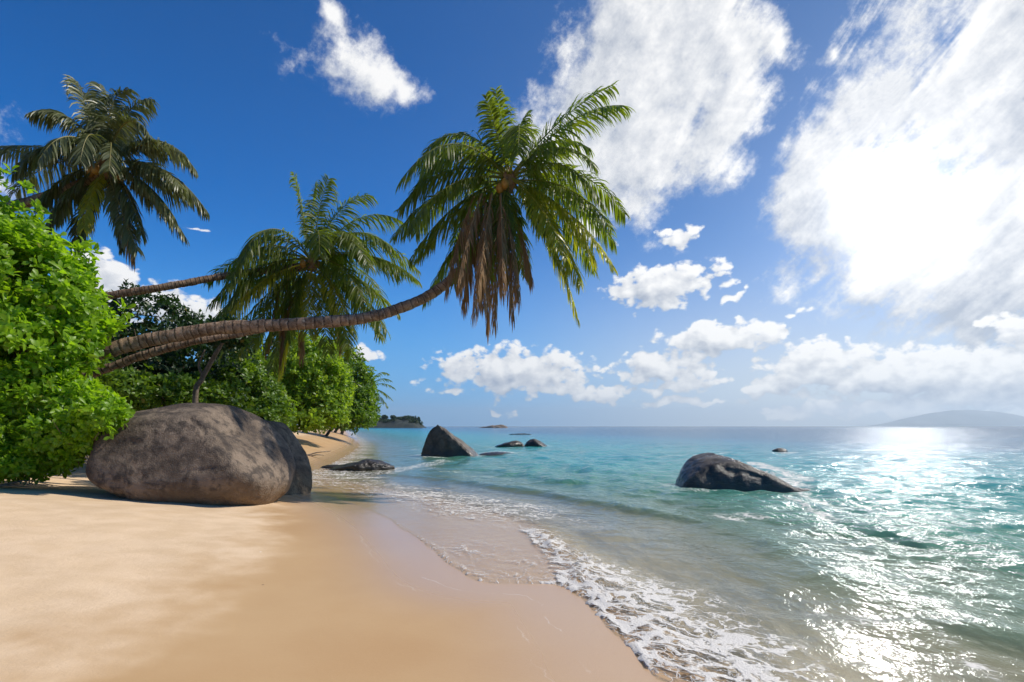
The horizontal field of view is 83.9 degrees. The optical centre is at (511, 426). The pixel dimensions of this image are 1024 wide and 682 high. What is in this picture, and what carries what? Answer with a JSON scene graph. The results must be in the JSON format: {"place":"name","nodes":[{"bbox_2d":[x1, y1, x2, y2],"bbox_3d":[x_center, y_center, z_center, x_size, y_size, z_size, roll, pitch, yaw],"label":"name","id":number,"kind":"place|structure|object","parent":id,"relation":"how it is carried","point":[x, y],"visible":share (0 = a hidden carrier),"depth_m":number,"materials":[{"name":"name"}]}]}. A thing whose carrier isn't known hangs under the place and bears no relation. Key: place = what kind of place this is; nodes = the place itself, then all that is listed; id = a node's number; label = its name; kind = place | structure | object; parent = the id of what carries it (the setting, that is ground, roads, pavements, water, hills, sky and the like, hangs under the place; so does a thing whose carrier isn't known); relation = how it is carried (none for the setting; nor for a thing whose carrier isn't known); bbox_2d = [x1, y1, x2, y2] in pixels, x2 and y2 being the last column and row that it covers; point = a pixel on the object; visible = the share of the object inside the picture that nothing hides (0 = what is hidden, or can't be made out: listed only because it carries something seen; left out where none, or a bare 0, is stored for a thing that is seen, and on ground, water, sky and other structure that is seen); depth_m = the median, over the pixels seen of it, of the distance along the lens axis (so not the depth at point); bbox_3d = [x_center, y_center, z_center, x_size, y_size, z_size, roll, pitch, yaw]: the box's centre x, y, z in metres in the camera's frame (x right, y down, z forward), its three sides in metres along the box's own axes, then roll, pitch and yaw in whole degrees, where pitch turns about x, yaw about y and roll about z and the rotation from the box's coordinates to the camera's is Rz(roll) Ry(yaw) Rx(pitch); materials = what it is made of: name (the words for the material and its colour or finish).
{"place":"outdoors","nodes":[
{"label":"outdoors","id":0,"kind":"place"},
{"bbox_2d":[355,419,426,427],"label":"headland","id":1,"kind":"structure","parent":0,"point":[398,423],"depth_m":606.99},
{"bbox_2d":[378,415,422,424],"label":"wood","id":2,"kind":"object","parent":1,"relation":"on","point":[411,419],"visible":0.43,"depth_m":624.45,"materials":[{"name":"green plant"}]},
{"bbox_2d":[0,427,1023,681],"bbox_3d":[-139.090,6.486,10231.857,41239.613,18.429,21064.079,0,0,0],"label":"beach","id":3,"kind":"structure","parent":0,"point":[328,581],"depth_m":5.37,"materials":[{"name":"beige sand"}]},
{"bbox_2d":[0,480,50,487],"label":"driftwood","id":4,"kind":"object","parent":3,"relation":"on","point":[11,483],"visible":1,"depth_m":9.75,"materials":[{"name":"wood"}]},
{"bbox_2d":[0,163,135,422],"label":"shrub","id":5,"kind":"object","parent":3,"relation":"on","point":[59,314],"visible":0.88,"depth_m":10.54,"materials":[{"name":"green plant"}]},
{"bbox_2d":[0,344,135,484],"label":"shrub","id":6,"kind":"object","parent":3,"relation":"on","point":[57,425],"visible":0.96,"depth_m":9.81,"materials":[{"name":"green plant"}]},
{"bbox_2d":[8,292,153,384],"bbox_3d":[-15.140,-1.773,16.783,8.475,6.487,5.339,0,0,-27],"label":"tree","id":7,"kind":"object","parent":3,"relation":"on","point":[126,354],"depth_m":17.43,"materials":[{"name":"green plant"}]},
{"bbox_2d":[0,74,209,272],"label":"palm tree","id":8,"kind":"object","parent":3,"relation":"on","point":[95,152],"visible":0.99,"depth_m":12.67,"materials":[{"name":"green plant"}]},
{"bbox_2d":[82,357,254,410],"bbox_3d":[-9.836,-0.260,15.640,5.144,3.530,2.459,0,0,-17],"label":"shrub","id":9,"kind":"object","parent":3,"relation":"on","point":[147,390],"visible":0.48,"depth_m":15.31,"materials":[{"name":"green plant"}]},
{"bbox_2d":[82,332,262,378],"bbox_3d":[-8.554,-0.631,12.883,6.609,3.786,0.743,0,0,-9],"label":"leaning trunk","id":10,"kind":"object","parent":3,"relation":"on","point":[139,356],"visible":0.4,"depth_m":12.74,"materials":[{"name":"brown plant"}]},
{"bbox_2d":[102,279,267,401],"bbox_3d":[-13.304,-1.818,20.191,8.591,6.398,5.270,0,0,0],"label":"tree","id":11,"kind":"object","parent":3,"relation":"on","point":[175,362],"visible":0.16,"depth_m":19.37,"materials":[{"name":"green plant"}]},
{"bbox_2d":[85,403,295,505],"bbox_3d":[-6.000,0.643,10.934,3.330,2.228,2.744,0,0,0],"label":"granite boulder","id":12,"kind":"object","parent":3,"relation":"on","point":[209,454],"visible":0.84,"depth_m":9.82,"materials":[{"name":"grey stone"}]},
{"bbox_2d":[131,309,310,375],"bbox_3d":[-18.109,-3.557,37.146,12.994,7.914,9.726,0,0,-30],"label":"tree","id":13,"kind":"object","parent":3,"relation":"on","point":[250,352],"visible":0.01,"depth_m":36.07,"materials":[{"name":"green plant"}]},
{"bbox_2d":[191,313,257,402],"bbox_3d":[-7.230,-0.682,14.543,1.670,4.401,1.785,0,0,0],"label":"slender tree","id":14,"kind":"object","parent":3,"relation":"on","point":[226,344],"visible":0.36,"depth_m":14.24,"materials":[{"name":"brown plant"}]},
{"bbox_2d":[164,356,300,426],"bbox_3d":[-9.898,-0.466,20.370,4.455,4.100,4.415,0,0,0],"label":"shrub","id":15,"kind":"object","parent":3,"relation":"on","point":[271,408],"visible":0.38,"depth_m":20.00,"materials":[{"name":"green plant"}]},
{"bbox_2d":[100,172,422,382],"bbox_3d":[-9.715,-3.540,17.827,13.764,8.774,5.132,0,0,-5],"label":"palm tree","id":16,"kind":"object","parent":3,"relation":"on","point":[335,275],"visible":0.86,"depth_m":17.30,"materials":[{"name":"green plant"}]},
{"bbox_2d":[265,420,311,495],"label":"granite slab","id":17,"kind":"structure","parent":3,"relation":"on","point":[301,482],"depth_m":13.35,"materials":[{"name":"grey stone"}]},
{"bbox_2d":[248,332,357,434],"bbox_3d":[-12.296,-2.549,32.803,7.494,6.740,5.439,0,0,-36],"label":"shrub","id":18,"kind":"object","parent":3,"relation":"on","point":[314,386],"visible":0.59,"depth_m":32.29,"materials":[{"name":"green plant"}]},
{"bbox_2d":[307,451,329,455],"bbox_3d":[-9.305,1.326,26.839,1.496,0.344,0.330,0,0,11],"label":"driftwood","id":19,"kind":"object","parent":3,"relation":"on","point":[314,453],"visible":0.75,"depth_m":26.81,"materials":[{"name":"beige wood"}]},
{"bbox_2d":[320,464,338,468],"bbox_3d":[-7.260,1.683,23.205,1.097,0.265,0.617,0,0,0],"label":"rock","id":20,"kind":"object","parent":3,"relation":"on","point":[329,466],"visible":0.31,"depth_m":22.97,"materials":[{"name":"grey stone"}]},
{"bbox_2d":[35,80,633,365],"bbox_3d":[-4.880,-3.514,13.506,15.355,9.220,4.670,0,0,-7],"label":"palm tree","id":21,"kind":"object","parent":3,"relation":"on","point":[485,244],"visible":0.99,"depth_m":13.24,"materials":[{"name":"green plant"}]},
{"bbox_2d":[324,338,381,436],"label":"tree","id":22,"kind":"object","parent":3,"relation":"on","point":[365,399],"visible":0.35,"depth_m":47.37,"materials":[{"name":"green plant"}]},
{"bbox_2d":[334,374,380,435],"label":"tree","id":23,"kind":"object","parent":3,"relation":"on","point":[357,429],"visible":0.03,"depth_m":76.78,"materials":[{"name":"green plant"}]},
{"bbox_2d":[329,459,394,475],"bbox_3d":[-5.899,1.684,22.397,2.560,0.762,1.617,0,0,0],"label":"flat rock","id":24,"kind":"object","parent":3,"relation":"on","point":[369,465],"visible":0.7,"depth_m":21.85,"materials":[{"name":"grey stone"}]},
{"bbox_2d":[340,372,395,433],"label":"palm tree","id":25,"kind":"object","parent":3,"relation":"on","point":[379,398],"visible":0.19,"depth_m":79.68,"materials":[{"name":"green plant"}]},
{"bbox_2d":[421,425,477,456],"bbox_3d":[-3.512,1.571,32.970,3.650,3.349,2.673,0,0,0],"label":"fin rock","id":26,"kind":"object","parent":3,"relation":"on","point":[441,441],"visible":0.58,"depth_m":32.19,"materials":[{"name":"grey stone"}]},
{"bbox_2d":[675,452,801,492],"bbox_3d":[6.214,1.755,15.797,3.421,2.009,2.266,0,0,14],"label":"sea boulder","id":27,"kind":"object","parent":3,"relation":"on","point":[708,470],"visible":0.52,"depth_m":15.05,"materials":[{"name":"stone"}]},
{"bbox_2d":[0,0,1023,425],"label":"sky","id":28,"kind":"structure","parent":0,"point":[823,200],"materials":[{"name":"blue"}]},
{"bbox_2d":[312,426,1023,681],"bbox_3d":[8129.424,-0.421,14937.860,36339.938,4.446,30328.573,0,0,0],"label":"sea","id":29,"kind":"structure","parent":0,"point":[920,528],"depth_m":11.84,"materials":[{"name":"teal liquid"}]},
{"bbox_2d":[479,452,508,455],"bbox_3d":[-0.867,1.792,34.025,2.103,0.557,1.977,0,0,39],"label":"rock","id":30,"kind":"object","parent":29,"relation":"in","point":[492,453],"visible":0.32,"depth_m":33.54,"materials":[{"name":"stone"}]},
{"bbox_2d":[480,425,507,427],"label":"rocky islet","id":31,"kind":"object","parent":29,"relation":"in","point":[497,426],"visible":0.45,"depth_m":632.74,"materials":[{"name":"grey stone"}]},
{"bbox_2d":[495,441,523,446],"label":"rock","id":32,"kind":"object","parent":29,"relation":"in","point":[513,444],"visible":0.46,"depth_m":46.82,"materials":[{"name":"grey stone"}]},
{"bbox_2d":[509,433,531,434],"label":"rock","id":33,"kind":"object","parent":29,"relation":"in","point":[520,434],"visible":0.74,"depth_m":117.26,"materials":[{"name":"stone"}]},
{"bbox_2d":[524,439,546,446],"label":"rock","id":34,"kind":"object","parent":29,"relation":"in","point":[534,442],"visible":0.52,"depth_m":46.40,"materials":[{"name":"grey stone"}]},
{"bbox_2d":[772,448,787,451],"bbox_3d":[17.662,1.691,37.488,1.005,0.537,0.820,0,0,0],"label":"rock","id":35,"kind":"object","parent":29,"relation":"in","point":[779,450],"visible":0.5,"depth_m":37.27,"materials":[{"name":"grey stone"}]},
{"bbox_2d":[795,487,809,490],"bbox_3d":[7.475,1.736,15.013,1.110,0.272,0.852,0,0,30],"label":"rock","id":36,"kind":"object","parent":29,"relation":"in","point":[803,489],"visible":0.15,"depth_m":14.73,"materials":[{"name":"stone"}]},
{"bbox_2d":[867,410,1023,425],"bbox_3d":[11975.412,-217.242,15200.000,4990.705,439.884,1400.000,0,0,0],"label":"mountain","id":37,"kind":"structure","parent":0,"point":[967,418],"depth_m":14724.60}
]}

